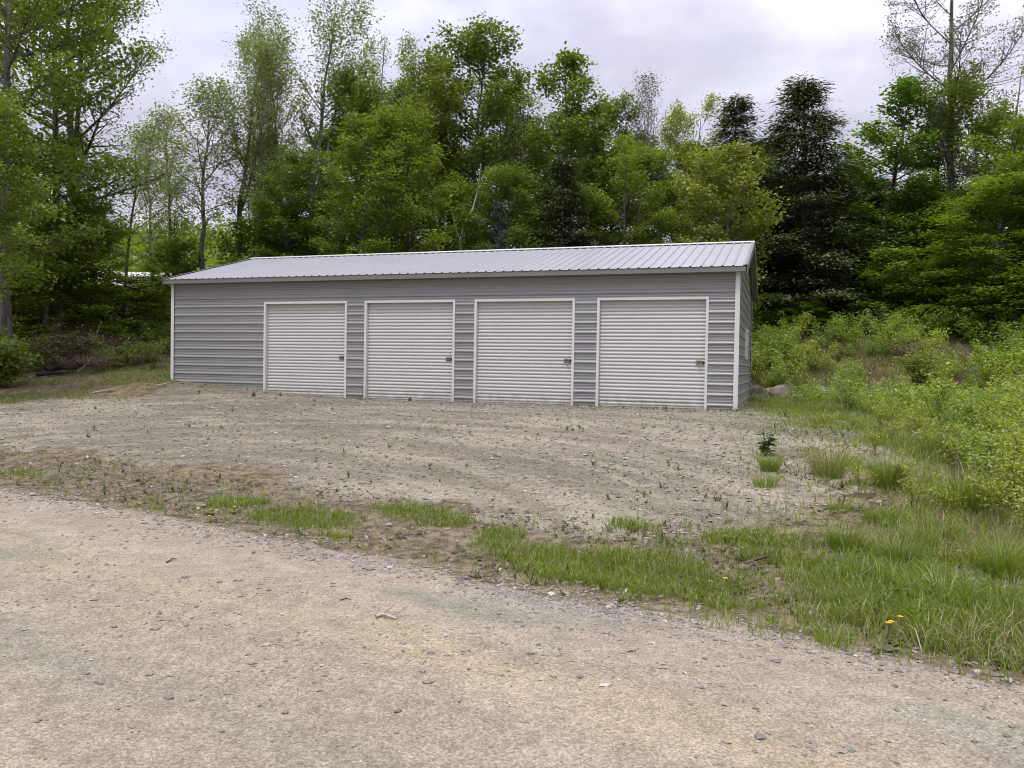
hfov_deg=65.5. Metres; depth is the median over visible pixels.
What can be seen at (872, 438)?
thin sapling
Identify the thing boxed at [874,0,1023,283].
ash tree
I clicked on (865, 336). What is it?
leafy forb
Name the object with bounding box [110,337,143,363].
bramble bush
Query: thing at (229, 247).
beech sapling
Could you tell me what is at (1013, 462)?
thin sapling
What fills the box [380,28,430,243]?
aspen tree
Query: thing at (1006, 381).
thin sapling
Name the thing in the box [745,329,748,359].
window
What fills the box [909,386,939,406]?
leafy shrub
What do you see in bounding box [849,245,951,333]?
maple sapling
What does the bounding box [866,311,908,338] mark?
leafy shrub
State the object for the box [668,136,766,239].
maple tree
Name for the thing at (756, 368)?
leafy shrub
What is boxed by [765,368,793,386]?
leafy shrub
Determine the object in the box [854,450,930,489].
grass tussock
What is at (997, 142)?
maple tree
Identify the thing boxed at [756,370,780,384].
leafy shrub
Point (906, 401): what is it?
leafy forb
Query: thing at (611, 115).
oak tree
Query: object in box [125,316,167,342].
leafy shrub
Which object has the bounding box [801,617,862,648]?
grass tuft
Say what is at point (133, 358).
leafy shrub
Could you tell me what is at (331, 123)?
aspen tree
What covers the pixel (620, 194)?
maple tree
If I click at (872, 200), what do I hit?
hemlock tree
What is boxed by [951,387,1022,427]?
leafy shrub
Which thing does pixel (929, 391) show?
thin sapling
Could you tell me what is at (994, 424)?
leafy shrub
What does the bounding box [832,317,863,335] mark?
leafy shrub
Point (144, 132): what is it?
slender tree
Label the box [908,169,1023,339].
maple tree
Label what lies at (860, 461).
grass tuft
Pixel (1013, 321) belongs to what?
leafy shrub
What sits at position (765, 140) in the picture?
hemlock tree
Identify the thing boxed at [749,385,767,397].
boulder
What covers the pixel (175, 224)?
slender tree
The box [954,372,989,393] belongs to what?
leafy shrub
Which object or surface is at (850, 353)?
leafy shrub
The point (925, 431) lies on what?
thin sapling
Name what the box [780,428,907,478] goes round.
grass tussock
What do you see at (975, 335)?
leafy shrub
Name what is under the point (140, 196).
aspen tree
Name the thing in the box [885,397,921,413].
leafy forb
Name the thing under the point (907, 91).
oak tree
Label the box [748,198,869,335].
hemlock tree
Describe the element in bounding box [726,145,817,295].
oak tree
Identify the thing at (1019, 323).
leafy shrub
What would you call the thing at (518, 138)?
maple tree
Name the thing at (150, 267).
maple tree
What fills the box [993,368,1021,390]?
thin sapling
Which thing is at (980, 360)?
leafy shrub
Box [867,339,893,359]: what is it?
leafy shrub
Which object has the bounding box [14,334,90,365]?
bramble bush
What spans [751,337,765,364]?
leafy shrub
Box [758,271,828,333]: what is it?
maple sapling
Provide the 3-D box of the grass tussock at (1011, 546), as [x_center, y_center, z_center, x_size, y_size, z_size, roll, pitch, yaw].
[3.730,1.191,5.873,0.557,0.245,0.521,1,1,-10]
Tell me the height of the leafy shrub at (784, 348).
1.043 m
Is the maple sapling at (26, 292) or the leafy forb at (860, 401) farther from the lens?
the maple sapling at (26, 292)
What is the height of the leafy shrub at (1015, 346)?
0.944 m
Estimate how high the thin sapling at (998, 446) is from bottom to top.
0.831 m
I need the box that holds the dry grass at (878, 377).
[0,329,1023,683]
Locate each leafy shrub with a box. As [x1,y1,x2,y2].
[12,323,56,358]
[13,334,55,367]
[22,318,54,332]
[38,322,79,345]
[49,330,100,365]
[61,325,85,341]
[75,328,102,345]
[81,324,117,350]
[88,346,114,370]
[115,316,161,348]
[117,332,138,344]
[122,341,152,365]
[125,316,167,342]
[140,323,170,343]
[140,341,167,368]
[152,329,170,345]
[751,327,768,361]
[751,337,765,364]
[751,341,781,382]
[752,308,762,330]
[752,313,776,328]
[752,328,763,346]
[752,346,773,369]
[754,320,799,345]
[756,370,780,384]
[757,335,789,367]
[759,316,777,334]
[759,327,800,365]
[762,324,802,360]
[765,340,798,366]
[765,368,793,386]
[767,355,807,386]
[768,344,814,378]
[776,310,813,340]
[784,380,825,400]
[785,341,816,371]
[792,340,838,372]
[801,337,821,358]
[802,316,847,352]
[808,389,832,401]
[815,393,835,403]
[820,327,848,345]
[829,308,871,344]
[830,393,848,404]
[831,359,871,383]
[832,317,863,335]
[832,325,866,349]
[834,343,856,362]
[844,382,879,399]
[848,387,891,412]
[853,335,885,356]
[861,397,907,420]
[863,315,903,344]
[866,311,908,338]
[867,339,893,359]
[872,323,921,358]
[873,300,911,331]
[875,406,899,419]
[884,308,930,346]
[898,381,925,400]
[904,354,966,386]
[906,322,950,363]
[908,321,943,340]
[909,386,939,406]
[919,303,966,342]
[920,302,955,330]
[922,310,955,337]
[924,318,952,340]
[927,388,984,419]
[934,406,972,429]
[938,346,983,380]
[944,424,1004,470]
[944,441,979,461]
[951,307,1013,348]
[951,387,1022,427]
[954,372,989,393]
[956,414,984,429]
[959,307,992,332]
[959,325,995,345]
[966,345,1023,388]
[968,337,1023,380]
[969,390,1022,426]
[972,347,1020,383]
[976,387,1022,401]
[980,352,1023,387]
[982,322,1023,352]
[983,342,1011,359]
[989,418,1023,449]
[992,310,1023,345]
[996,329,1022,352]
[1000,314,1022,331]
[1004,339,1023,361]
[1011,329,1023,346]
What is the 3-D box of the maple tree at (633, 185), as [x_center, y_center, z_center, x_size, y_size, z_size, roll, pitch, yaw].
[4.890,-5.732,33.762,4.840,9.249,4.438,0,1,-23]
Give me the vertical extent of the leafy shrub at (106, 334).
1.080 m
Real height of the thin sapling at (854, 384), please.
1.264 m
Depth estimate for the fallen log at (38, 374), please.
22.95 m
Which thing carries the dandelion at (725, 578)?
on the ground at (440, 548)
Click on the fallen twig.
(757, 559)
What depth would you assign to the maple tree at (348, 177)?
40.49 m
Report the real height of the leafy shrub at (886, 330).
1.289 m
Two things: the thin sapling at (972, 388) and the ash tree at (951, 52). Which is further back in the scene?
the ash tree at (951, 52)
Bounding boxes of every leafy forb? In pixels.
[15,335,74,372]
[68,321,132,343]
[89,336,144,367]
[110,326,146,341]
[112,326,154,351]
[144,331,170,353]
[759,376,784,387]
[786,377,837,396]
[786,386,836,402]
[826,388,862,403]
[830,356,861,369]
[838,391,902,414]
[857,328,891,348]
[866,388,924,413]
[879,332,910,349]
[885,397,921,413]
[893,401,953,420]
[893,415,931,430]
[903,349,942,371]
[913,421,1015,460]
[919,336,947,350]
[921,384,989,402]
[923,328,961,341]
[961,395,1023,432]
[962,420,1023,475]
[967,425,999,436]
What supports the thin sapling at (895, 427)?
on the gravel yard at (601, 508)
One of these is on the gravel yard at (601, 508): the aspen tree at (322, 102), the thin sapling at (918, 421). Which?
the thin sapling at (918, 421)
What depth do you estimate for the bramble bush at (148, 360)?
25.63 m
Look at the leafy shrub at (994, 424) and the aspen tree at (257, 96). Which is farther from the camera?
the aspen tree at (257, 96)
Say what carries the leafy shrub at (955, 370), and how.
on the ground at (440, 548)
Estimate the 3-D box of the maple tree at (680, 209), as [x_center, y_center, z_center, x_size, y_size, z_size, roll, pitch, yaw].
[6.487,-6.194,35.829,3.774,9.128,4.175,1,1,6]
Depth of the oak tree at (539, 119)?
41.32 m
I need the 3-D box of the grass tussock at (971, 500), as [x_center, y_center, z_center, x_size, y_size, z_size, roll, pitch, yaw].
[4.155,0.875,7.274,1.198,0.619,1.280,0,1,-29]
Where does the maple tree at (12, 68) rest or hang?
on the ground at (440, 548)
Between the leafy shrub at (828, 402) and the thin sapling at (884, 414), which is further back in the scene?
the leafy shrub at (828, 402)
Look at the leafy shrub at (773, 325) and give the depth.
30.73 m
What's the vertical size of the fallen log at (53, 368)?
0.267 m
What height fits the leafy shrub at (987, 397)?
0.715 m
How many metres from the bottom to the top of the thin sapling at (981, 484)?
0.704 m
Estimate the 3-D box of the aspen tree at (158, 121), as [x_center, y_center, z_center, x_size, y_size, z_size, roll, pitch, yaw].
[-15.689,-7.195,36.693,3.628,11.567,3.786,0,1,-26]
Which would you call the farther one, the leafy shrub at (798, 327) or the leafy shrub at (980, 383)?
the leafy shrub at (798, 327)
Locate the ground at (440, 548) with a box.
[0,294,1023,686]
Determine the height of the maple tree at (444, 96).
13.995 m
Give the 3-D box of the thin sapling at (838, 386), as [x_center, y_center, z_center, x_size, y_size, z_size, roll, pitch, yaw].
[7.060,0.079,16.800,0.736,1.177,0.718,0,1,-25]
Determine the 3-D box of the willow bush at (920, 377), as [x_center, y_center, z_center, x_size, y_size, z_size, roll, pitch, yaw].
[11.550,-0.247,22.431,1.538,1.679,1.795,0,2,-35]
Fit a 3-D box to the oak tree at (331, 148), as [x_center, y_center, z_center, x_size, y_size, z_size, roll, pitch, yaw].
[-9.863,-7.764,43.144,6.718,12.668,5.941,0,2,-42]
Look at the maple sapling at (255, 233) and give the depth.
33.17 m
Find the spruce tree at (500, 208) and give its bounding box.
[486,197,511,249]
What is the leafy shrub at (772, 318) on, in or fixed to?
on the ground at (440, 548)
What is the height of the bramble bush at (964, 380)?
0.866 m
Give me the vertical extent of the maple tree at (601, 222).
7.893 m
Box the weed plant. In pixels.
[753,425,778,455]
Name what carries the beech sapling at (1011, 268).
on the ground at (440, 548)
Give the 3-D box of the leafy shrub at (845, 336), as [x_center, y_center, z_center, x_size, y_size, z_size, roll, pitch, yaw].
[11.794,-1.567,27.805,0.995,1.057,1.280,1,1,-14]
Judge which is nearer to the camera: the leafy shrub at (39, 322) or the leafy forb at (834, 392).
the leafy forb at (834, 392)
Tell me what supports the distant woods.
on the ground at (440, 548)
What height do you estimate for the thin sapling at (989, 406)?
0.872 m
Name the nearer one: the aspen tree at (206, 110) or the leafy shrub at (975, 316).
the leafy shrub at (975, 316)
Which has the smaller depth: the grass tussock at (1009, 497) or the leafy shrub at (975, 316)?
the grass tussock at (1009, 497)
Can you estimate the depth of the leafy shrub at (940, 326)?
27.67 m
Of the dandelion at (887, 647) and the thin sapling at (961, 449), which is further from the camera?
the thin sapling at (961, 449)
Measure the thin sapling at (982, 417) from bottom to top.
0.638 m
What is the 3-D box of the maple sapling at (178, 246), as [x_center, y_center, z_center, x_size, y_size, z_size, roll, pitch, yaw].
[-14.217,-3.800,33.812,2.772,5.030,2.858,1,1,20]
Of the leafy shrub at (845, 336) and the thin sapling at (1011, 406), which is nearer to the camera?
the thin sapling at (1011, 406)
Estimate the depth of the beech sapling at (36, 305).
31.65 m
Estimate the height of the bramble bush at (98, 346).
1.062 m
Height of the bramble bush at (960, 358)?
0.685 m
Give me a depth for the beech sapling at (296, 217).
33.41 m
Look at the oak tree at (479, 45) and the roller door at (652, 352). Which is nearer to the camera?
the roller door at (652, 352)
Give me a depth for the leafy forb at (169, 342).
27.50 m
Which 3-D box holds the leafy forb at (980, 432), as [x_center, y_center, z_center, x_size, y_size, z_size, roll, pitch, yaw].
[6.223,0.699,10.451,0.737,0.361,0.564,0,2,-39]
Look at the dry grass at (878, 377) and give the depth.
7.15 m
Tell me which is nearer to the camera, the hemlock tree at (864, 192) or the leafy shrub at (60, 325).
the leafy shrub at (60, 325)
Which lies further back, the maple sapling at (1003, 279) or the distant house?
the distant house
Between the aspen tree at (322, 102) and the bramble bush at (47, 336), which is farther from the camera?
the aspen tree at (322, 102)
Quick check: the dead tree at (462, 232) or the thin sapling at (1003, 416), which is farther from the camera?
the dead tree at (462, 232)
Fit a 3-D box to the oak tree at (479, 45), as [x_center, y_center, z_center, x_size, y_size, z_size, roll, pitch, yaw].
[-1.851,-9.004,37.811,6.874,16.288,6.079,1,1,19]
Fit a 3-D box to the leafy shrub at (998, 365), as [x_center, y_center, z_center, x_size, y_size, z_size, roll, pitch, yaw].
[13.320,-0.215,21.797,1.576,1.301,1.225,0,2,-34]
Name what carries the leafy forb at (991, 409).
on the ground at (440, 548)
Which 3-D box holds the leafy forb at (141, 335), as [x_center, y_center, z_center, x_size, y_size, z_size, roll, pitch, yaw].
[-13.214,-1.508,27.646,1.479,1.033,1.935,0,2,-44]
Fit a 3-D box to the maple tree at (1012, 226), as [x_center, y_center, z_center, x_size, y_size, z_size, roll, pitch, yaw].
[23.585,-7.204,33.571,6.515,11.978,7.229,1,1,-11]
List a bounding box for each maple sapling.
[10,228,69,331]
[11,249,79,339]
[11,272,45,330]
[40,264,143,343]
[80,272,169,342]
[150,235,211,328]
[223,196,312,262]
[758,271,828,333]
[782,300,837,338]
[820,292,894,337]
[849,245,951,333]
[897,250,993,336]
[955,272,1023,345]
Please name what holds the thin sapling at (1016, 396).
on the ground at (440, 548)
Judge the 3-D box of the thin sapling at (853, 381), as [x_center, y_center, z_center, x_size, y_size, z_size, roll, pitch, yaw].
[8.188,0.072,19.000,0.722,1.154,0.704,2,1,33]
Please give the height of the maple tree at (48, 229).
7.852 m
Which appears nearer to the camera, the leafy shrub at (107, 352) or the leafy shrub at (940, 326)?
the leafy shrub at (107, 352)
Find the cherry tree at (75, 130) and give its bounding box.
[0,0,181,329]
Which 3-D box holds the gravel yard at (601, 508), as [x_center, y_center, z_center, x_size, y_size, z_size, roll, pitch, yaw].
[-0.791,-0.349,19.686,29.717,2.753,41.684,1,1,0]
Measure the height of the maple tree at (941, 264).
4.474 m
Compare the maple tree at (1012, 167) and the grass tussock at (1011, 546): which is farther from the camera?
the maple tree at (1012, 167)
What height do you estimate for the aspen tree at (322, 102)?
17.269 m
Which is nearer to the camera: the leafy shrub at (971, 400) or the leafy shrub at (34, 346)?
the leafy shrub at (971, 400)
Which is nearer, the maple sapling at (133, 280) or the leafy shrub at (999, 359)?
the leafy shrub at (999, 359)
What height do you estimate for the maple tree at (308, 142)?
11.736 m
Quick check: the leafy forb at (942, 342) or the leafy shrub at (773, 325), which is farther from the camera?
the leafy shrub at (773, 325)
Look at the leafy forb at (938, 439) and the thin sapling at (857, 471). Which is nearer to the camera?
the thin sapling at (857, 471)
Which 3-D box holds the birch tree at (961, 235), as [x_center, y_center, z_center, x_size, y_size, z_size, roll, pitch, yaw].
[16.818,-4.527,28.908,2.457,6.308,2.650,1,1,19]
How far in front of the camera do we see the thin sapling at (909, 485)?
7.25 m
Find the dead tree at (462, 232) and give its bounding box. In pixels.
[449,163,488,250]
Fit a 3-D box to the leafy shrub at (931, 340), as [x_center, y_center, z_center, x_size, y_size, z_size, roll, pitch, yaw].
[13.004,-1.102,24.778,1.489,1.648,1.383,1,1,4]
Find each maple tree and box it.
[0,0,140,343]
[0,0,164,338]
[0,18,37,194]
[0,85,57,303]
[9,127,120,357]
[43,193,142,337]
[134,239,192,335]
[227,144,334,260]
[231,129,343,258]
[290,188,367,254]
[306,106,421,319]
[308,91,407,254]
[312,59,448,253]
[352,96,465,252]
[383,47,484,252]
[401,72,502,250]
[428,165,526,250]
[463,161,553,249]
[492,107,589,247]
[550,181,627,246]
[571,127,666,245]
[574,130,681,245]
[618,139,697,243]
[652,92,732,243]
[664,139,790,335]
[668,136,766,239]
[864,173,971,330]
[900,233,996,334]
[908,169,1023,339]
[915,57,1023,320]
[959,150,1023,289]
[963,98,1023,302]
[982,122,1023,294]
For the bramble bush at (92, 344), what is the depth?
24.70 m
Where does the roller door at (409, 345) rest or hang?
in the garage
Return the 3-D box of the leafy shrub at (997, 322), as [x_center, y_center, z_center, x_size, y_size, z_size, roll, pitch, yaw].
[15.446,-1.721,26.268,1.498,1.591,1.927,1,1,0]
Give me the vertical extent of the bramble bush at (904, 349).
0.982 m
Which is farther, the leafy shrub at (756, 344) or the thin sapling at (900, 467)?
the leafy shrub at (756, 344)
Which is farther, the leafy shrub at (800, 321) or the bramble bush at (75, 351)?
the leafy shrub at (800, 321)
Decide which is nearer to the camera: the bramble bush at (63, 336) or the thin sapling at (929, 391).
the thin sapling at (929, 391)
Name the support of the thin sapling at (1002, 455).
on the ground at (440, 548)
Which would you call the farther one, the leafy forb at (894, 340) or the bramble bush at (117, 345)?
the leafy forb at (894, 340)
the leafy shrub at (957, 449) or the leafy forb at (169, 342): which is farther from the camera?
the leafy forb at (169, 342)
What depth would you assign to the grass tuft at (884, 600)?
5.06 m
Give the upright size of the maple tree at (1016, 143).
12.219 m
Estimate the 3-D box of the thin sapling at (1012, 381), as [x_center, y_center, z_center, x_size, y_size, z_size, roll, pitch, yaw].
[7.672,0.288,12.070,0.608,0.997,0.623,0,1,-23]
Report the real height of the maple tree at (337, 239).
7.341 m
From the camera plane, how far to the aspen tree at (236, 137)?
35.07 m
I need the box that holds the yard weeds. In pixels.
[0,383,1023,667]
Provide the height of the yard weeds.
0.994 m
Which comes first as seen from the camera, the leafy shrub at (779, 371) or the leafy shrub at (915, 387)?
the leafy shrub at (915, 387)
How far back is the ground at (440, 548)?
7.44 m
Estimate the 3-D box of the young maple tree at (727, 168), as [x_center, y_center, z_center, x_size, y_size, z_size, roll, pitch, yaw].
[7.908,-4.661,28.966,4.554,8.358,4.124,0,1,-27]
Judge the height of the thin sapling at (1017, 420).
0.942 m
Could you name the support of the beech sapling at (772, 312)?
on the ground at (440, 548)
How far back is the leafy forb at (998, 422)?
8.63 m
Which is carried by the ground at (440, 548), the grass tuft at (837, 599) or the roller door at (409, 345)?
the grass tuft at (837, 599)
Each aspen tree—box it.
[110,120,188,320]
[132,97,213,272]
[149,72,262,269]
[204,0,304,260]
[221,28,295,257]
[229,33,297,244]
[234,0,308,251]
[272,0,384,231]
[314,68,367,247]
[345,29,399,231]
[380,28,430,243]
[484,63,555,248]
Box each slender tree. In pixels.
[82,116,179,323]
[135,177,215,275]
[224,139,287,260]
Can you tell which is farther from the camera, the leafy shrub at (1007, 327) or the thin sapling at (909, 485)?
the leafy shrub at (1007, 327)
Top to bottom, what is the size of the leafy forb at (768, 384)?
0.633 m
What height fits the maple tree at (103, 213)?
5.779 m
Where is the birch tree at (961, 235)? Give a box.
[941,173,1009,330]
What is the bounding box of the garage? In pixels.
[162,241,757,410]
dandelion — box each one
[202,515,219,520]
[392,529,413,535]
[713,577,742,594]
[867,622,904,651]
[876,620,907,644]
[887,615,923,641]
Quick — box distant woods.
[12,207,1013,318]
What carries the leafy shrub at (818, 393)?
on the gravel yard at (601, 508)
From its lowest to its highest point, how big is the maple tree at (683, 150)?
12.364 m
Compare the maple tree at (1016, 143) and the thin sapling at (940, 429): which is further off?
the maple tree at (1016, 143)
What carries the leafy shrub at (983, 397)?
on the ground at (440, 548)
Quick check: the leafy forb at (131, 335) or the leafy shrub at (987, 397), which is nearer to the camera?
the leafy shrub at (987, 397)
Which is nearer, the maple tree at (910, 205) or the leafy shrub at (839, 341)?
the leafy shrub at (839, 341)
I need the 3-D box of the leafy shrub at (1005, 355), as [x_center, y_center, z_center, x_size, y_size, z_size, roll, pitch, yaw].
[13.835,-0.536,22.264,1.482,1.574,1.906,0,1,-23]
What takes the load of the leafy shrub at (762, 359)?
on the ground at (440, 548)
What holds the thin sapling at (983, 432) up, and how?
on the ground at (440, 548)
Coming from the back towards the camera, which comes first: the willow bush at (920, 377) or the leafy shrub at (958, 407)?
the willow bush at (920, 377)
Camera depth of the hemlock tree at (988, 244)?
38.91 m
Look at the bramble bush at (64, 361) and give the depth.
23.33 m
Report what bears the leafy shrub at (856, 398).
on the gravel yard at (601, 508)
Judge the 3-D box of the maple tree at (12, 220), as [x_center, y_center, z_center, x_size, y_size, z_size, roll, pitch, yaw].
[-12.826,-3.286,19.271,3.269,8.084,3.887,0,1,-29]
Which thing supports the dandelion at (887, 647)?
on the ground at (440, 548)
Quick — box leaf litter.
[0,386,1023,675]
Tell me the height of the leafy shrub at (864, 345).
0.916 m
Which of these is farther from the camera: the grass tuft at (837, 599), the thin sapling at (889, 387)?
the thin sapling at (889, 387)
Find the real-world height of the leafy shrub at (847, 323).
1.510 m
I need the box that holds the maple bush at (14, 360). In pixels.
[0,335,43,388]
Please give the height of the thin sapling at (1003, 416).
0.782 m
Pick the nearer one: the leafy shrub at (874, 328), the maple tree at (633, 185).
the leafy shrub at (874, 328)
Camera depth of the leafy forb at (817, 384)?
23.01 m
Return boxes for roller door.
[263,301,347,397]
[363,300,455,401]
[473,298,574,405]
[595,296,708,409]
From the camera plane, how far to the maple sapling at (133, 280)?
29.46 m
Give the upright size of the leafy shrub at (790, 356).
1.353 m
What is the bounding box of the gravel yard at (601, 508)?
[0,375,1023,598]
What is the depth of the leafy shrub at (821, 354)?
26.49 m
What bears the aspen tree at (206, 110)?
on the ground at (440, 548)
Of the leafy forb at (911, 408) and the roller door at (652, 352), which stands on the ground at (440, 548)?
the leafy forb at (911, 408)
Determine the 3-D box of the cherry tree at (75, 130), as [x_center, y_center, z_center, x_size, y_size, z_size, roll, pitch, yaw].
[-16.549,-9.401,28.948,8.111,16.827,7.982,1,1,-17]
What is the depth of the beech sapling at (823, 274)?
32.42 m
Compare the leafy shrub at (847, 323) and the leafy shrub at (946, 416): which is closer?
the leafy shrub at (946, 416)
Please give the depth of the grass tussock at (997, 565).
5.53 m
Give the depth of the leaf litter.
7.32 m
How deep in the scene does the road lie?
3.83 m
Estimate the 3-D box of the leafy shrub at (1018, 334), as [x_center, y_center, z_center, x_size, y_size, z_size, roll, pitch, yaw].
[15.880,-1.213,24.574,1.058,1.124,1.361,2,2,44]
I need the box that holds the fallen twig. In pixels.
[744,550,774,570]
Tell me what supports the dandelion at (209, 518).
on the ground at (440, 548)
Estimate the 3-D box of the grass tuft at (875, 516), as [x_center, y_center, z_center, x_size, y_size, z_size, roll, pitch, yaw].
[3.287,1.091,6.987,0.717,0.318,0.693,2,2,40]
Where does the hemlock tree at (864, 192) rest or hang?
on the ground at (440, 548)
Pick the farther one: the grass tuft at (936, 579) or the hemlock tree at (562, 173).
the hemlock tree at (562, 173)
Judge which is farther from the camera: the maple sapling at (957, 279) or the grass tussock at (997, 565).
the maple sapling at (957, 279)
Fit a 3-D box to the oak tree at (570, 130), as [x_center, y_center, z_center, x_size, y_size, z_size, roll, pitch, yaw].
[2.740,-7.905,36.443,6.160,14.137,5.584,2,2,36]
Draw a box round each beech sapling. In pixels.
[11,227,97,332]
[11,246,97,341]
[68,284,149,343]
[122,273,170,344]
[123,281,170,342]
[209,216,253,264]
[240,206,325,260]
[752,293,799,337]
[785,269,860,333]
[863,274,955,330]
[901,304,958,340]
[943,279,1023,341]
[990,242,1023,338]
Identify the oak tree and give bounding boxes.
[284,121,365,252]
[336,77,459,247]
[401,11,541,250]
[440,88,556,250]
[506,40,635,247]
[519,108,621,239]
[576,87,652,240]
[630,139,722,243]
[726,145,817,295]
[817,72,961,337]
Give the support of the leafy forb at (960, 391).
on the ground at (440, 548)
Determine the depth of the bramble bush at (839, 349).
27.14 m
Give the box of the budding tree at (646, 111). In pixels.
[628,68,670,240]
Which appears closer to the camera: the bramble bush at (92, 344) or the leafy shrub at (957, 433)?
the leafy shrub at (957, 433)
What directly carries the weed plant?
on the gravel yard at (601, 508)
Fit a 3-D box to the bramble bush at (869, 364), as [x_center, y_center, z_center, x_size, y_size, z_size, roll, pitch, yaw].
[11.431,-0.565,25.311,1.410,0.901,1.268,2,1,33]
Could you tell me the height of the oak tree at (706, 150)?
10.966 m
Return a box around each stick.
[375,598,407,618]
[467,569,490,582]
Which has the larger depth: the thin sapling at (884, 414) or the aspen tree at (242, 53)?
the aspen tree at (242, 53)
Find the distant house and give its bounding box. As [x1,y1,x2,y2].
[45,271,170,343]
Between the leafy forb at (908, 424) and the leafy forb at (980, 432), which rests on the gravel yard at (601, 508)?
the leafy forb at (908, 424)
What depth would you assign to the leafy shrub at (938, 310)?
28.25 m
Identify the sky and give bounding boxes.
[0,0,1023,248]
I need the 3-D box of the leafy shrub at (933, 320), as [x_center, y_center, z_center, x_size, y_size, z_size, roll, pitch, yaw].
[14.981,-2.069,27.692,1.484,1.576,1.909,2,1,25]
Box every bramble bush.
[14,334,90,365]
[17,323,80,361]
[23,321,105,364]
[42,349,92,374]
[45,330,118,367]
[47,322,135,364]
[65,350,123,373]
[80,336,128,367]
[89,334,131,363]
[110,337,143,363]
[118,336,170,362]
[818,338,861,360]
[844,363,878,387]
[846,353,890,377]
[882,335,930,360]
[942,351,970,367]
[945,369,983,389]
[953,349,971,361]
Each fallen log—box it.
[36,372,64,376]
[45,365,77,371]
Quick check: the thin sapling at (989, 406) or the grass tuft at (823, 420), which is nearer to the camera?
the thin sapling at (989, 406)
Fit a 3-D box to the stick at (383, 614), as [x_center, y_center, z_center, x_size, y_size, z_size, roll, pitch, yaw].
[-0.713,1.331,4.712,0.190,0.102,0.092,1,1,0]
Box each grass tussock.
[749,448,792,471]
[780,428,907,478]
[805,514,880,551]
[821,524,869,543]
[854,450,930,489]
[866,526,955,566]
[883,514,965,552]
[899,451,1023,512]
[953,523,1023,579]
[975,487,1017,507]
[983,529,1023,560]
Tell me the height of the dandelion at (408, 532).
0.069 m
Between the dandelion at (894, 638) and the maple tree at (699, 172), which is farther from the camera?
the maple tree at (699, 172)
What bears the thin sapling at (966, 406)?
on the ground at (440, 548)
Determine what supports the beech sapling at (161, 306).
on the ground at (440, 548)
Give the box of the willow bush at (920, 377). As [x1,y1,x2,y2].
[891,346,952,387]
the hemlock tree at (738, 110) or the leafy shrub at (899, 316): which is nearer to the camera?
the leafy shrub at (899, 316)
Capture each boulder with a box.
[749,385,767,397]
[768,385,791,397]
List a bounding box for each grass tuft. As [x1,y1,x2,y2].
[748,464,783,487]
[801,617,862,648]
[806,411,840,424]
[822,492,864,513]
[830,580,884,612]
[832,568,905,612]
[835,451,871,468]
[841,487,920,527]
[876,560,1000,608]
[894,502,979,542]
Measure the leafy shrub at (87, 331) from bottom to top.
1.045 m
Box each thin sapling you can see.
[827,361,865,407]
[828,355,872,411]
[841,450,878,497]
[842,366,866,393]
[857,379,887,415]
[863,420,889,452]
[870,397,892,423]
[876,361,912,404]
[879,392,894,410]
[881,410,903,442]
[887,447,917,490]
[894,373,928,409]
[896,463,932,508]
[905,399,929,433]
[907,356,972,420]
[913,373,944,411]
[915,417,945,447]
[924,402,970,462]
[924,468,966,513]
[939,418,982,478]
[953,387,986,426]
[954,375,979,399]
[959,426,1015,481]
[963,446,1018,525]
[967,401,1002,429]
[967,414,1000,466]
[970,381,1014,432]
[982,409,1023,485]
[983,397,1020,440]
[983,420,1023,498]
[983,432,1023,516]
[985,356,1023,398]
[991,391,1023,452]
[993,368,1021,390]
[995,375,1023,432]
[996,403,1023,477]
[999,375,1023,411]
[1001,479,1023,527]
[1005,379,1023,415]
[1007,374,1023,415]
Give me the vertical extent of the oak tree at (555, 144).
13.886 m
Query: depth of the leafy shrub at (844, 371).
24.62 m
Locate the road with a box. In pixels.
[0,488,1023,767]
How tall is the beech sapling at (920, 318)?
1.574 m
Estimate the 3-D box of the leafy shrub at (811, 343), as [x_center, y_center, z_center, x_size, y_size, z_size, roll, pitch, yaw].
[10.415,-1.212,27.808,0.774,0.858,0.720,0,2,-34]
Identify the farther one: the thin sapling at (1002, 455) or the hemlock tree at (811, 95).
the hemlock tree at (811, 95)
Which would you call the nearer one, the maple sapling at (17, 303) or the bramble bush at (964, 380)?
the bramble bush at (964, 380)
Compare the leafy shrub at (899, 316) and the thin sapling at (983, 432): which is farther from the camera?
the leafy shrub at (899, 316)
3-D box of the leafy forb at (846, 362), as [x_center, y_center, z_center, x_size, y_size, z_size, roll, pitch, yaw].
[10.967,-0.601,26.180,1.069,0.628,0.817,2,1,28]
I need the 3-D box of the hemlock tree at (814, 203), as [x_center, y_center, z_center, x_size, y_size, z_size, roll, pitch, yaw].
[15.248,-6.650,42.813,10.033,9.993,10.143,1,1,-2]
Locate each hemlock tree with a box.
[521,154,600,247]
[682,94,791,327]
[730,129,807,333]
[732,72,907,334]
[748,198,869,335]
[768,167,830,273]
[782,208,917,335]
[807,167,881,337]
[822,193,919,333]
[856,175,907,267]
[871,194,959,330]
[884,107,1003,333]
[942,187,1016,328]
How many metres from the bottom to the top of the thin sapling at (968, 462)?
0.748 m

